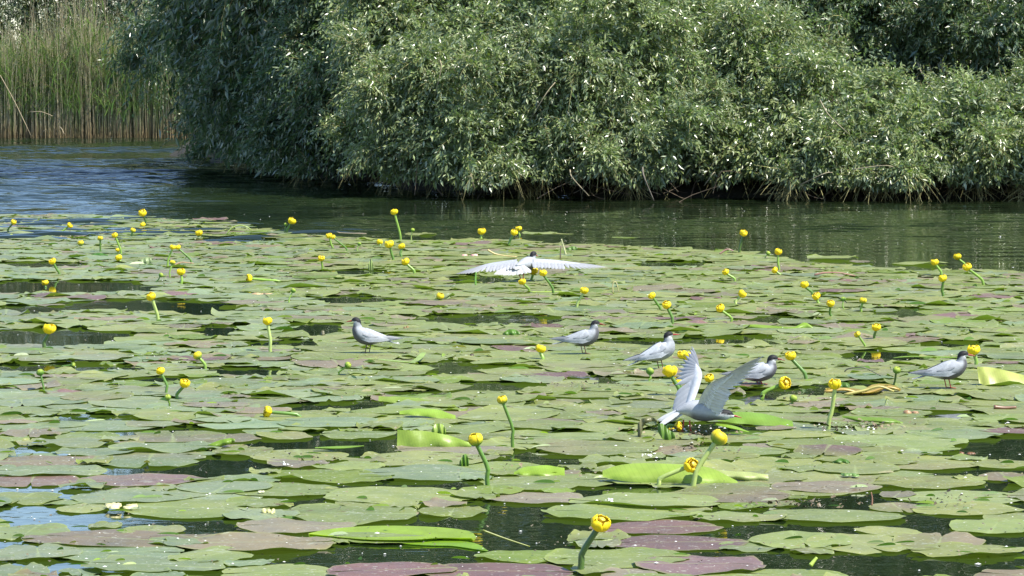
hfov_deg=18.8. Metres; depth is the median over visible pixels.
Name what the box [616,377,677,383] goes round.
lily pad
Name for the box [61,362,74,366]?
water lily flower
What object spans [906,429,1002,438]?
lily pad
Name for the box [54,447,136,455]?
lily pad
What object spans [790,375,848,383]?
lily pad
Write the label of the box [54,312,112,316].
lily pad
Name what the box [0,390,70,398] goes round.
lily pad
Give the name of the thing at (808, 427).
lily pad
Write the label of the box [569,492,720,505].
lily pad
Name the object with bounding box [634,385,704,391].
lily pad
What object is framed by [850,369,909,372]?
lily pad
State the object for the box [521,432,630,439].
lily pad
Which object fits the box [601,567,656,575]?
lily pad
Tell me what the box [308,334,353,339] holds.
lily pad
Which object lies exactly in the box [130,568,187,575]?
lily pad
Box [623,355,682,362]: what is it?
lily pad
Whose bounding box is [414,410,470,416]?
lily pad
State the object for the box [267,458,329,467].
lily pad
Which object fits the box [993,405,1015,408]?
dry reed piece
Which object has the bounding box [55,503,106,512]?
lily pad
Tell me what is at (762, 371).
tern
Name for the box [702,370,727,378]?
lily pad
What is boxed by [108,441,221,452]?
lily pad
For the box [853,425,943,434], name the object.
lily pad
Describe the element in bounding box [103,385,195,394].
lily pad
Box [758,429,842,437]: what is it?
lily pad
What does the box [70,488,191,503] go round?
lily pad
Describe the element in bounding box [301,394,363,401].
lily pad
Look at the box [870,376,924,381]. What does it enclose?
lily pad
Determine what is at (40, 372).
water lily flower
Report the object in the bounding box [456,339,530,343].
lily pad
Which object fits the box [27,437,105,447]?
lily pad
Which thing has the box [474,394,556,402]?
lily pad
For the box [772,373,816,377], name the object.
lily pad
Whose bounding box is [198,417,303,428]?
lily pad
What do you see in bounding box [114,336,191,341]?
lily pad
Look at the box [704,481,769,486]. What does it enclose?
lily pad
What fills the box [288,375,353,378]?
lily pad
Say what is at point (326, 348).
lily pad
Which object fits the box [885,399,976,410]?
lily pad
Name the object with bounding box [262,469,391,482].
lily pad
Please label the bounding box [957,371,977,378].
lily pad
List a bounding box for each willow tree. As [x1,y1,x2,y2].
[0,0,123,117]
[10,0,171,118]
[86,0,885,181]
[92,0,437,186]
[300,0,754,200]
[399,0,1023,202]
[652,0,1023,124]
[761,0,1023,130]
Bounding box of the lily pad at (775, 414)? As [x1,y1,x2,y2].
[754,412,793,416]
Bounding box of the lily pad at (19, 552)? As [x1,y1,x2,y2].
[0,542,82,559]
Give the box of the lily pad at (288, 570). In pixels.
[221,564,341,575]
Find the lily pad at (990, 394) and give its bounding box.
[956,390,1018,399]
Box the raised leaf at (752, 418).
[718,412,792,425]
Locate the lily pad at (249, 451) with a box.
[212,444,273,455]
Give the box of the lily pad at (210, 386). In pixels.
[196,382,271,390]
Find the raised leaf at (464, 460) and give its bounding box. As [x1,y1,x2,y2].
[459,454,468,465]
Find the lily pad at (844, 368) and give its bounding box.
[810,365,877,371]
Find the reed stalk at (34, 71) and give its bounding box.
[28,13,35,123]
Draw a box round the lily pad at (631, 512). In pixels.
[541,504,696,520]
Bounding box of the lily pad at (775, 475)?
[726,469,807,483]
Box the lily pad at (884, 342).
[837,338,911,346]
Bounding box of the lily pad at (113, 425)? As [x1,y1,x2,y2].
[60,420,159,430]
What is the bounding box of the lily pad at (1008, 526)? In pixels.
[949,518,1023,533]
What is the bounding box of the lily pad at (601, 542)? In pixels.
[573,537,620,547]
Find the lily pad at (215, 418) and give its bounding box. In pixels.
[192,413,251,422]
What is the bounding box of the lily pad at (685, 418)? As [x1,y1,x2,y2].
[646,412,697,421]
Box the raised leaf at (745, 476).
[711,468,767,480]
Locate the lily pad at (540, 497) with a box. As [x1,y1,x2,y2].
[478,491,584,502]
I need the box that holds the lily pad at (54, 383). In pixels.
[2,379,61,388]
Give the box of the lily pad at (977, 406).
[967,405,1023,407]
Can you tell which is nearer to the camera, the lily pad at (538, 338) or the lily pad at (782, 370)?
the lily pad at (782, 370)
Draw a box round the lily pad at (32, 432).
[0,428,61,436]
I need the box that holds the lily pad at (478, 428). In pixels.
[418,422,510,433]
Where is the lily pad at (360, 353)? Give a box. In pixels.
[335,350,403,356]
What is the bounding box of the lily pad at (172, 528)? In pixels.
[119,525,185,532]
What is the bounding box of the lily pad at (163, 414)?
[134,409,235,419]
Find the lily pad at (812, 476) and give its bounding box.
[800,471,878,482]
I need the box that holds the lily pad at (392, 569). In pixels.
[326,562,457,575]
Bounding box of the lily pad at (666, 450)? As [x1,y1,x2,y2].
[642,445,697,454]
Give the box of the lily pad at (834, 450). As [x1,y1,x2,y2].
[793,444,862,455]
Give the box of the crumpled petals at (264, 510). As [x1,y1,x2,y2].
[261,508,274,513]
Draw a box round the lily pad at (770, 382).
[741,378,801,386]
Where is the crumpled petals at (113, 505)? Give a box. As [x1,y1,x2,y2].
[105,502,137,508]
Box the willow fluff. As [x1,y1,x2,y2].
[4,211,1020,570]
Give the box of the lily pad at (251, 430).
[242,427,301,433]
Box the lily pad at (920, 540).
[893,531,985,547]
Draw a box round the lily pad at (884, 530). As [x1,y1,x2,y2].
[854,526,921,535]
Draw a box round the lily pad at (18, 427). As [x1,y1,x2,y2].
[0,423,49,430]
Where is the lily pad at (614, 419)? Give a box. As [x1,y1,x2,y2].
[583,415,658,422]
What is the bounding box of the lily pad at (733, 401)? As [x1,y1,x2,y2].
[695,398,744,404]
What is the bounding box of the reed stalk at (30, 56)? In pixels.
[29,0,34,115]
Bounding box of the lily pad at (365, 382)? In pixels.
[320,378,399,384]
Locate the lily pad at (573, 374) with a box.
[522,371,589,377]
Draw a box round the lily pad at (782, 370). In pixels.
[776,368,800,372]
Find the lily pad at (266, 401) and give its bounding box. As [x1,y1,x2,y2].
[226,395,301,406]
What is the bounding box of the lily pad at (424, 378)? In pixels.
[374,376,439,382]
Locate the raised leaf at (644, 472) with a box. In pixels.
[603,463,737,483]
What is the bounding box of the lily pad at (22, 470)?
[0,465,107,475]
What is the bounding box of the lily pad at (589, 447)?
[537,440,658,454]
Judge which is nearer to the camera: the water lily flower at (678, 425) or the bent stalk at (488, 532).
the bent stalk at (488, 532)
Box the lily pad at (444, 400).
[416,397,495,405]
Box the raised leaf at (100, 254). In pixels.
[91,253,107,255]
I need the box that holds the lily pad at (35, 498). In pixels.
[0,492,62,504]
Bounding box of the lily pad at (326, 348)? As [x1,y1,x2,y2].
[295,345,372,351]
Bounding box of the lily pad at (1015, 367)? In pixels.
[996,365,1023,370]
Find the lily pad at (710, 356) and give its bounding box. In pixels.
[671,351,729,358]
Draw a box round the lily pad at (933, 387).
[907,384,981,391]
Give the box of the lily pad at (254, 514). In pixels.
[223,508,299,519]
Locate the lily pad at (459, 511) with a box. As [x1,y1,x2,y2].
[418,505,487,517]
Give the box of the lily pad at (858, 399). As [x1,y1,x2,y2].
[827,396,878,401]
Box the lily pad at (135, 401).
[88,396,183,407]
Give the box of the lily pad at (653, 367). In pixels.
[621,365,679,372]
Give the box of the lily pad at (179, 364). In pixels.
[136,361,207,367]
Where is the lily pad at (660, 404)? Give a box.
[610,400,673,408]
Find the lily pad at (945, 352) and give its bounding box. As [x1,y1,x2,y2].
[907,349,966,354]
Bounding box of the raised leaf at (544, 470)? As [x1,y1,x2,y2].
[514,465,564,475]
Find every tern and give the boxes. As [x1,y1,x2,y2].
[347,317,402,352]
[457,251,604,278]
[550,320,603,353]
[623,331,678,367]
[657,347,762,433]
[720,355,784,383]
[910,351,973,387]
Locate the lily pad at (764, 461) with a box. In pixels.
[738,456,821,465]
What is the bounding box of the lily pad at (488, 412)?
[458,405,559,420]
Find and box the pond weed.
[841,473,858,476]
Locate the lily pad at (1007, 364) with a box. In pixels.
[985,363,1023,366]
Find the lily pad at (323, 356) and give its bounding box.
[291,352,358,359]
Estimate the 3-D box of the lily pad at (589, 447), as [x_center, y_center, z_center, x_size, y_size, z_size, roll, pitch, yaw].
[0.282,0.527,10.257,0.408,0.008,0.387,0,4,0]
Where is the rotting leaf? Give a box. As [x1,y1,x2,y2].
[825,384,900,393]
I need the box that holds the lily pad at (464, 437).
[446,431,510,440]
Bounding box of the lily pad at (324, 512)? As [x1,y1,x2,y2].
[283,503,416,524]
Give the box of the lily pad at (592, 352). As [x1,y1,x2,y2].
[544,350,622,356]
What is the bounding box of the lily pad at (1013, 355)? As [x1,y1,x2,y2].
[979,352,1023,358]
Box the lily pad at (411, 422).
[381,418,434,426]
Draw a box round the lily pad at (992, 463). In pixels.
[969,459,1023,467]
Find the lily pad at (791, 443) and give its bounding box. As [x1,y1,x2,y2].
[767,438,852,448]
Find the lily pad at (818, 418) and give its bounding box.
[779,415,844,421]
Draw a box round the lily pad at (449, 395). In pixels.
[390,392,451,398]
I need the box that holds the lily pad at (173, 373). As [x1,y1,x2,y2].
[149,370,216,375]
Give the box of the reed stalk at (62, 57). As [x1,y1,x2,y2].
[43,9,66,127]
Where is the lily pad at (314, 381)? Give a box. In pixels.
[299,377,352,385]
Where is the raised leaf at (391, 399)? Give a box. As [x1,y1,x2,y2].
[378,396,428,402]
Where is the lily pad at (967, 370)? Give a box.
[901,367,976,373]
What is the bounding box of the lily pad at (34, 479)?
[0,474,79,486]
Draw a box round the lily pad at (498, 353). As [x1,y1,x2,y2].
[483,351,548,356]
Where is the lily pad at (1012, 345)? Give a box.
[1000,342,1023,347]
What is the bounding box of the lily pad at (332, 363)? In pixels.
[295,358,376,367]
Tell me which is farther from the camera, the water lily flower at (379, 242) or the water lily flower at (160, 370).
the water lily flower at (379, 242)
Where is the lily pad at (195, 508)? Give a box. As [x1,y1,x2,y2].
[126,499,269,517]
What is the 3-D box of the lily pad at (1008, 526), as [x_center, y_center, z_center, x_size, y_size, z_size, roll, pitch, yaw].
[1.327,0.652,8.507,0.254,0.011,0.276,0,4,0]
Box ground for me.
[30,87,1023,198]
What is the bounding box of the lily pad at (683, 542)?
[615,535,749,550]
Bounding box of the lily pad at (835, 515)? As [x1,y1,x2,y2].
[763,509,904,521]
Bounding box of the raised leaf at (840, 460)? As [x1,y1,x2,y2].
[833,458,849,463]
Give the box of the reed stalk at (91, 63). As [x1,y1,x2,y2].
[90,0,92,136]
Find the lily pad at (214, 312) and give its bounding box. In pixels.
[211,307,267,316]
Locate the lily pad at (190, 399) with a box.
[169,397,236,401]
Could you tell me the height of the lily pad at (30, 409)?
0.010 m
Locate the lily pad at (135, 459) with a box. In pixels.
[93,451,205,467]
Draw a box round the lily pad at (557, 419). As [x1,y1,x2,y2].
[526,417,601,422]
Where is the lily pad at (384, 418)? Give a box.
[372,415,403,420]
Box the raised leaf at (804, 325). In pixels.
[743,322,812,328]
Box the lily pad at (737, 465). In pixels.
[703,459,777,472]
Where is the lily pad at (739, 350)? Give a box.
[707,347,782,353]
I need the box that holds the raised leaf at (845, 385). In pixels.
[840,382,850,387]
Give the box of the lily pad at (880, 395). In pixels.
[829,392,907,398]
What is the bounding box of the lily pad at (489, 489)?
[461,485,523,493]
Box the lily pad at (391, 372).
[364,369,426,375]
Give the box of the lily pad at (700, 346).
[675,343,738,349]
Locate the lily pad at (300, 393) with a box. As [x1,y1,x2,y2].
[241,388,332,397]
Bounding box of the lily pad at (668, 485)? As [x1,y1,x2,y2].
[649,483,703,487]
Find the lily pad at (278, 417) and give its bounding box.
[242,411,335,420]
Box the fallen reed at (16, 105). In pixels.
[0,75,30,135]
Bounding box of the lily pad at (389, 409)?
[351,405,440,412]
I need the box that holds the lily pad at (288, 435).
[256,431,312,438]
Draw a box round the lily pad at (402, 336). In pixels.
[395,335,440,338]
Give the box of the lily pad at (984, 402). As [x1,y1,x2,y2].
[953,398,1021,405]
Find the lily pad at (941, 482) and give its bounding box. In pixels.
[865,475,985,488]
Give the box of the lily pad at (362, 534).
[334,532,436,542]
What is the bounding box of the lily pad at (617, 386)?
[581,384,638,390]
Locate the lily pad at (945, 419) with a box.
[925,418,967,424]
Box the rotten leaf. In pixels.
[903,410,917,413]
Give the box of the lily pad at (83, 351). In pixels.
[66,349,137,354]
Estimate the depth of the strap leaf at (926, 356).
13.53 m
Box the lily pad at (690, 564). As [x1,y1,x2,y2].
[633,555,765,575]
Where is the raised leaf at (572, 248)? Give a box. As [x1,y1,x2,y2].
[566,246,576,249]
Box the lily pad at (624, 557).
[544,547,689,567]
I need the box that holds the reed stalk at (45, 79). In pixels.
[42,7,47,133]
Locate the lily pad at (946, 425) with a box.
[925,421,978,429]
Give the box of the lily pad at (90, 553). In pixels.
[59,545,183,561]
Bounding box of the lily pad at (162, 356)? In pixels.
[146,354,194,360]
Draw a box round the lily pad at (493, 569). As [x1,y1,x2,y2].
[424,563,573,575]
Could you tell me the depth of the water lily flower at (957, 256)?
19.94 m
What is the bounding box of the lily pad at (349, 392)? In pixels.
[311,388,379,395]
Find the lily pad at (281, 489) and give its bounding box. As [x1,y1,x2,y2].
[235,482,337,495]
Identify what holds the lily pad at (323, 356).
on the water
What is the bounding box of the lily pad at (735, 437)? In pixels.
[697,434,785,442]
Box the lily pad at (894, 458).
[813,452,920,464]
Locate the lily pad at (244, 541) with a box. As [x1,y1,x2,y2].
[175,532,334,550]
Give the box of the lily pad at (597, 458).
[579,454,645,463]
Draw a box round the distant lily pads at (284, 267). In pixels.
[0,213,1023,575]
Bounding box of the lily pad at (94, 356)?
[50,354,132,359]
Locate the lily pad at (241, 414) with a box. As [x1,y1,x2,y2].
[194,411,273,416]
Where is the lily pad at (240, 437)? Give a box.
[191,433,261,441]
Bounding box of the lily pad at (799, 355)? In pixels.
[778,353,841,359]
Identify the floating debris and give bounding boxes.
[0,224,1023,563]
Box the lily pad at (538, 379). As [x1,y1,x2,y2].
[501,374,564,382]
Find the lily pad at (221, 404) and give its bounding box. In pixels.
[181,402,249,406]
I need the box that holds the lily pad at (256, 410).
[225,406,291,413]
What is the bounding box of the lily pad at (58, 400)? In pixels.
[32,396,86,403]
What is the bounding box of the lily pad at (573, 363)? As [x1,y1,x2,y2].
[538,359,629,367]
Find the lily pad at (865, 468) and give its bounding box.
[814,461,899,473]
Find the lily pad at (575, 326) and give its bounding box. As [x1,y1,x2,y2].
[564,325,638,328]
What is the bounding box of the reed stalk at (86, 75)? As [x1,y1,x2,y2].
[70,2,87,122]
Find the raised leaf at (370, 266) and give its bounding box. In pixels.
[368,259,373,269]
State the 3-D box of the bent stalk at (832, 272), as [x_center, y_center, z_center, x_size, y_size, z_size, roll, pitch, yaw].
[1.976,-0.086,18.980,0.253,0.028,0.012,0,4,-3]
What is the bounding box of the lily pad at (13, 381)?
[0,378,40,384]
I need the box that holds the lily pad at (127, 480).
[69,473,202,485]
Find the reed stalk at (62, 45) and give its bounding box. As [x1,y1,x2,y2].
[60,4,64,115]
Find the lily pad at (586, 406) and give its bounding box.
[553,403,623,410]
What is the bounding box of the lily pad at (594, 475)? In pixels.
[580,473,609,479]
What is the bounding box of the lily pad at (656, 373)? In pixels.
[630,366,681,376]
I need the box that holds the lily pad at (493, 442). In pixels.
[480,438,535,449]
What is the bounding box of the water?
[0,136,1023,575]
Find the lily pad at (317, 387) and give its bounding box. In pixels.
[275,385,341,389]
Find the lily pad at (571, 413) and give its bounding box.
[545,409,603,418]
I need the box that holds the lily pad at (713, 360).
[698,356,758,362]
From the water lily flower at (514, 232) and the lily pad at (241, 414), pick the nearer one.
the lily pad at (241, 414)
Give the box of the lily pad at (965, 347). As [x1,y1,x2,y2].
[951,345,999,349]
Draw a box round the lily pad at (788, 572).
[744,569,848,575]
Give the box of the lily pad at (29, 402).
[0,399,53,406]
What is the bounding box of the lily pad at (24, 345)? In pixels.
[0,343,41,347]
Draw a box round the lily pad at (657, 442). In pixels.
[641,439,699,446]
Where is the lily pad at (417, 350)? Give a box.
[389,347,462,353]
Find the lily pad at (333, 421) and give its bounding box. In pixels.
[278,416,378,426]
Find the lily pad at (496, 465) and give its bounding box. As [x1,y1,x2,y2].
[458,461,539,473]
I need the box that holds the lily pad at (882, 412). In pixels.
[850,408,932,416]
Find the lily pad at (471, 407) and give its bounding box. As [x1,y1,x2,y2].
[439,405,512,410]
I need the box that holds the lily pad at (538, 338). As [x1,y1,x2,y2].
[517,335,566,342]
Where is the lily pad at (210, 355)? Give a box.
[202,352,241,357]
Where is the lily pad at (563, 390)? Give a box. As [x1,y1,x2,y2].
[517,384,580,394]
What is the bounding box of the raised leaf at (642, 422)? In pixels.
[638,417,656,436]
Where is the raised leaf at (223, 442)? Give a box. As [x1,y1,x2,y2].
[206,438,234,446]
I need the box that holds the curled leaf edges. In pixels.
[0,223,1023,565]
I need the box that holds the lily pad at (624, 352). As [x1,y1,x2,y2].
[613,350,644,355]
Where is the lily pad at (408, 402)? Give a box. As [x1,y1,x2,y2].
[386,399,439,407]
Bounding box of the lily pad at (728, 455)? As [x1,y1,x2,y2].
[695,452,759,459]
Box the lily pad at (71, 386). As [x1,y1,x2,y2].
[29,382,106,390]
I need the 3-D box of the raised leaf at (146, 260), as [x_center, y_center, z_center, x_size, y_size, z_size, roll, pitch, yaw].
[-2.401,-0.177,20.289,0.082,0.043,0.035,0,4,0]
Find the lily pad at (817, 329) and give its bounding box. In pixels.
[777,326,845,332]
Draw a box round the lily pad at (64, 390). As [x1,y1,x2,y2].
[43,388,80,393]
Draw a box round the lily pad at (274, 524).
[235,517,356,532]
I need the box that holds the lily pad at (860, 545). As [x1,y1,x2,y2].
[806,533,912,554]
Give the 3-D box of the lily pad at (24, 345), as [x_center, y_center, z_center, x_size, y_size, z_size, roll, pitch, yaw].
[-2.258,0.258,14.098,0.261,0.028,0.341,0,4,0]
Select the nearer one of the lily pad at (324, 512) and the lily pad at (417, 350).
the lily pad at (324, 512)
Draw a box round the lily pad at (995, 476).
[979,472,1023,481]
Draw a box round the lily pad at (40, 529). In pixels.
[0,523,69,540]
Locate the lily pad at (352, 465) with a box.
[312,461,385,469]
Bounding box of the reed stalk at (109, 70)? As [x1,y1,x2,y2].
[107,7,110,137]
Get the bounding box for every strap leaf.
[315,445,363,448]
[353,358,409,362]
[410,352,425,362]
[714,424,748,431]
[776,306,822,307]
[894,356,956,357]
[944,309,998,310]
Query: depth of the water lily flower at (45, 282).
18.12 m
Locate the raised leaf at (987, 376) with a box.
[977,367,1023,385]
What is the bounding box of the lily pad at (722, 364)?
[699,361,744,367]
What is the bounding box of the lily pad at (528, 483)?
[480,474,614,489]
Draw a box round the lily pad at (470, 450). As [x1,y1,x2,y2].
[395,445,513,454]
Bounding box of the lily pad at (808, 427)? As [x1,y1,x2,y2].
[781,421,852,430]
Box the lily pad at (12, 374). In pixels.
[0,371,56,376]
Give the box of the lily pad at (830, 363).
[781,360,847,366]
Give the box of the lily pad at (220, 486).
[175,479,272,492]
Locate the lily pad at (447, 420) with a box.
[401,415,482,423]
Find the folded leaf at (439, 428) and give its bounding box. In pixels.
[432,423,445,434]
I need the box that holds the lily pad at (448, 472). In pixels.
[359,464,485,480]
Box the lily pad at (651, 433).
[628,430,688,439]
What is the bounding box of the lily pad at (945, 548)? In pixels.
[906,542,1023,556]
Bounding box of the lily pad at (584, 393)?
[546,388,625,397]
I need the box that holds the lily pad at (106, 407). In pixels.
[85,406,140,411]
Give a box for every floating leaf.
[309,526,475,540]
[398,540,487,550]
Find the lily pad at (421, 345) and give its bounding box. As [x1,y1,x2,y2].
[396,343,467,348]
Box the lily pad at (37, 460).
[0,455,101,466]
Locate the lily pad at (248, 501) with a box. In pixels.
[226,496,296,507]
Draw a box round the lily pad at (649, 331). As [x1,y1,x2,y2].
[624,326,678,333]
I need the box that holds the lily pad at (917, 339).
[865,336,939,342]
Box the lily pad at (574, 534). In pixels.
[567,529,630,541]
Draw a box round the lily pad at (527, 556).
[474,550,573,563]
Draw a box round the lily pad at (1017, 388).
[970,384,1023,393]
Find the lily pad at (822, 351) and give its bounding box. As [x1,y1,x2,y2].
[780,349,853,354]
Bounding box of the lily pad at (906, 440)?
[833,433,968,447]
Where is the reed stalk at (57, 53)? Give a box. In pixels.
[40,2,57,105]
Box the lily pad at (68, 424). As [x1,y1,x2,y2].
[9,421,88,428]
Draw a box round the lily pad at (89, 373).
[67,370,128,377]
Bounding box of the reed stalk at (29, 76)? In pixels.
[15,20,31,137]
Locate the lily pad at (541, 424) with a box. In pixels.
[491,420,582,429]
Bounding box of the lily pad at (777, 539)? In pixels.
[748,530,852,548]
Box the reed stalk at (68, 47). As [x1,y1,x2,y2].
[65,1,82,133]
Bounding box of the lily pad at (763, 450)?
[691,446,787,454]
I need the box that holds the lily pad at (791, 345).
[765,343,816,349]
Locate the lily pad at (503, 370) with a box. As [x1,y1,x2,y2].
[479,367,543,374]
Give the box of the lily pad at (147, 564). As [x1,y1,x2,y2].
[80,555,224,571]
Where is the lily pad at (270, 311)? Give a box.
[251,309,304,314]
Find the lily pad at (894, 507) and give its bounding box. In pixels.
[869,502,917,511]
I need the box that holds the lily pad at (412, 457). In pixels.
[363,450,488,465]
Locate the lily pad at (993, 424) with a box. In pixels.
[966,420,1007,426]
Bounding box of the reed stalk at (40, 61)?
[31,2,44,116]
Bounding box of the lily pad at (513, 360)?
[471,358,529,363]
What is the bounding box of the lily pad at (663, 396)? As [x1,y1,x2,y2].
[620,392,700,401]
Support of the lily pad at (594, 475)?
on the water
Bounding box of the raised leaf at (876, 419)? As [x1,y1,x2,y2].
[842,415,902,422]
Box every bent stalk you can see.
[226,225,250,233]
[482,529,529,546]
[487,249,516,256]
[530,291,580,292]
[814,272,854,275]
[844,367,880,375]
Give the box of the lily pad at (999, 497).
[897,490,1022,503]
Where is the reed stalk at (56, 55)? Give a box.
[48,1,67,135]
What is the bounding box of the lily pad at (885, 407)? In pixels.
[860,405,924,409]
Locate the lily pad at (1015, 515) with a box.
[983,512,1023,521]
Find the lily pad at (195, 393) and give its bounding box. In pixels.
[151,390,228,397]
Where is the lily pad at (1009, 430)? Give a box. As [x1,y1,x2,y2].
[979,426,1023,433]
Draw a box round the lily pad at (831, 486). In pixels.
[771,480,881,493]
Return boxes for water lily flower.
[7,219,15,230]
[36,369,44,389]
[42,280,48,287]
[42,324,55,347]
[49,258,60,273]
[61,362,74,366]
[62,222,72,230]
[77,240,83,245]
[97,236,102,251]
[112,232,121,253]
[115,255,121,262]
[138,209,146,223]
[146,292,159,319]
[156,367,168,392]
[165,394,170,405]
[167,244,175,265]
[169,260,174,276]
[175,379,189,398]
[176,245,191,262]
[177,268,184,283]
[193,351,206,368]
[195,230,202,238]
[246,274,280,281]
[263,317,271,351]
[263,406,301,416]
[285,217,295,232]
[288,288,295,302]
[318,255,324,271]
[326,233,333,247]
[330,235,347,250]
[338,362,351,374]
[376,239,382,245]
[384,240,394,259]
[390,209,401,239]
[398,243,404,256]
[401,258,415,272]
[436,293,443,299]
[468,433,489,484]
[478,228,485,238]
[497,395,514,449]
[508,229,517,245]
[515,226,521,235]
[518,278,529,290]
[530,268,537,279]
[535,344,545,358]
[539,270,554,292]
[576,287,587,306]
[577,514,610,572]
[646,368,653,380]
[648,292,661,309]
[656,458,697,487]
[662,301,673,323]
[662,365,680,390]
[666,422,681,430]
[677,350,686,359]
[683,351,690,359]
[691,429,726,485]
[704,373,713,385]
[716,304,732,321]
[722,269,735,280]
[734,290,745,303]
[738,230,747,252]
[760,376,790,398]
[771,267,780,274]
[774,248,781,269]
[785,351,807,378]
[790,395,796,403]
[800,281,813,294]
[812,292,819,305]
[826,300,834,315]
[826,378,840,428]
[840,297,845,308]
[854,331,865,345]
[859,297,866,311]
[872,324,880,337]
[893,366,900,384]
[931,259,942,274]
[938,274,946,295]
[953,253,964,263]
[962,263,984,284]
[967,345,979,364]
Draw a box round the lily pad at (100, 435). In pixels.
[55,431,119,438]
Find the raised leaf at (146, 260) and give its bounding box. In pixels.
[139,258,150,263]
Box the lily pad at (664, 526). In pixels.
[589,519,723,533]
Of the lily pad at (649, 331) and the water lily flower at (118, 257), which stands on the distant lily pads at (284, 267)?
the water lily flower at (118, 257)
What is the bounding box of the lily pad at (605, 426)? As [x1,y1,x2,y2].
[550,421,632,431]
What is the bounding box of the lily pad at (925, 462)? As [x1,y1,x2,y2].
[873,455,976,469]
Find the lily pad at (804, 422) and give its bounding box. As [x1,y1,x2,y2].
[755,421,811,425]
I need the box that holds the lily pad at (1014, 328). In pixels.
[969,326,1023,332]
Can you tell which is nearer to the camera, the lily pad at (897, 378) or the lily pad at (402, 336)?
the lily pad at (897, 378)
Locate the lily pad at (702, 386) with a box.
[699,384,752,388]
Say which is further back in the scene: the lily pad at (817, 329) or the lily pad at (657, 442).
the lily pad at (817, 329)
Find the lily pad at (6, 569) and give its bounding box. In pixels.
[0,562,49,575]
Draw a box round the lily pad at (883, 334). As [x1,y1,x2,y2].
[841,330,905,336]
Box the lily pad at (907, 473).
[872,471,933,476]
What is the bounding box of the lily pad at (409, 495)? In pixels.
[323,486,475,503]
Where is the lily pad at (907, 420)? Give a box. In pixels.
[833,413,928,426]
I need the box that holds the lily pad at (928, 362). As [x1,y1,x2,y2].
[887,359,952,366]
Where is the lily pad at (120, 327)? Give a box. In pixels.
[87,324,168,330]
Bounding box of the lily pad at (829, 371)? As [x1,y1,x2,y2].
[793,368,860,374]
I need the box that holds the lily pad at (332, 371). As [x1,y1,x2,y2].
[304,366,379,374]
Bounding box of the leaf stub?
[809,557,817,566]
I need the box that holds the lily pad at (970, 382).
[958,380,1023,385]
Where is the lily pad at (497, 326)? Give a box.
[490,324,526,331]
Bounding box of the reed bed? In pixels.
[0,0,194,137]
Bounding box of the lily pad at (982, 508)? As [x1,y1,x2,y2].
[910,502,1023,514]
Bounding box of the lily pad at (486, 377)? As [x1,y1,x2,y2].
[431,374,503,380]
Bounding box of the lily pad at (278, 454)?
[250,449,348,460]
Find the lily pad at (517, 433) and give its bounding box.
[494,430,540,438]
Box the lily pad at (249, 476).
[209,473,280,482]
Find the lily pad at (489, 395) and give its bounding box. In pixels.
[467,393,514,396]
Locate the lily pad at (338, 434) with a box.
[319,428,396,438]
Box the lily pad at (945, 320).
[930,316,1000,322]
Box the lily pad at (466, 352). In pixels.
[460,349,503,354]
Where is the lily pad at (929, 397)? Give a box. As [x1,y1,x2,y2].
[896,395,966,400]
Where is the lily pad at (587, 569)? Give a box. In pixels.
[571,562,618,573]
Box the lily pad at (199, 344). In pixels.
[163,341,229,347]
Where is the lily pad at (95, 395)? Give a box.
[60,391,133,400]
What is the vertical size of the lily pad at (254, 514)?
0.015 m
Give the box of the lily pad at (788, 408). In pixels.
[748,404,829,412]
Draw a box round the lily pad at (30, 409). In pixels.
[0,406,61,414]
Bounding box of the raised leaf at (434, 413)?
[400,408,455,418]
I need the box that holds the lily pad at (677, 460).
[666,455,720,463]
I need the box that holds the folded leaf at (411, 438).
[397,430,470,446]
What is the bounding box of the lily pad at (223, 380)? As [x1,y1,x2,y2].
[189,377,276,383]
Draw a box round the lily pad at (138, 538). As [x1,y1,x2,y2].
[21,529,189,546]
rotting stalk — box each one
[824,386,898,394]
[844,385,893,394]
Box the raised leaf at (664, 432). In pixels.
[658,423,674,439]
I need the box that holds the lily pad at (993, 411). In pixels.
[971,407,1023,414]
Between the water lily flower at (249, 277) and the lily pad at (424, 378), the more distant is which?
the water lily flower at (249, 277)
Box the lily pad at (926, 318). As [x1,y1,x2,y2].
[897,315,969,321]
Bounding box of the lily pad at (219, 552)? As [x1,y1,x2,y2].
[167,545,252,561]
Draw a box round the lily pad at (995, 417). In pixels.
[973,413,1023,422]
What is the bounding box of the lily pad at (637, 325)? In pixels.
[612,321,671,328]
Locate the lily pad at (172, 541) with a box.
[149,536,207,545]
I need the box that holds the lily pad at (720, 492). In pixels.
[666,483,790,502]
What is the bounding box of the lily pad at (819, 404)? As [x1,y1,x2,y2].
[789,397,847,408]
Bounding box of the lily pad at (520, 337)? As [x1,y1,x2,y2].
[458,334,528,340]
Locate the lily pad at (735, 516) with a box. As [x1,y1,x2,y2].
[689,511,787,521]
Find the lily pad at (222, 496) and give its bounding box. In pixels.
[192,493,262,499]
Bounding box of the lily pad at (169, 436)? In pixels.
[128,431,226,441]
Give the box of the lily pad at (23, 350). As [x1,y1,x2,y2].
[0,347,64,353]
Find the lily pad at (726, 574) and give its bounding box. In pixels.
[699,573,760,575]
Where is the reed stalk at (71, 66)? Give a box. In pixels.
[60,10,77,136]
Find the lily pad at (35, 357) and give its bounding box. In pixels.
[0,354,62,360]
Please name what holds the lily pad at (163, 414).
on the water
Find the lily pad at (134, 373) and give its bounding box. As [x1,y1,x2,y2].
[112,370,154,377]
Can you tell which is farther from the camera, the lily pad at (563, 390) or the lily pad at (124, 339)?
the lily pad at (124, 339)
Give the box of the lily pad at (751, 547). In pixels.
[719,541,775,551]
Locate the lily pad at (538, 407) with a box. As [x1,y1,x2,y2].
[512,405,559,412]
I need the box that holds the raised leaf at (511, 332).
[503,329,519,334]
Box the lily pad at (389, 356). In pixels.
[357,354,399,359]
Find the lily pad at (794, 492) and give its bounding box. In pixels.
[771,486,847,495]

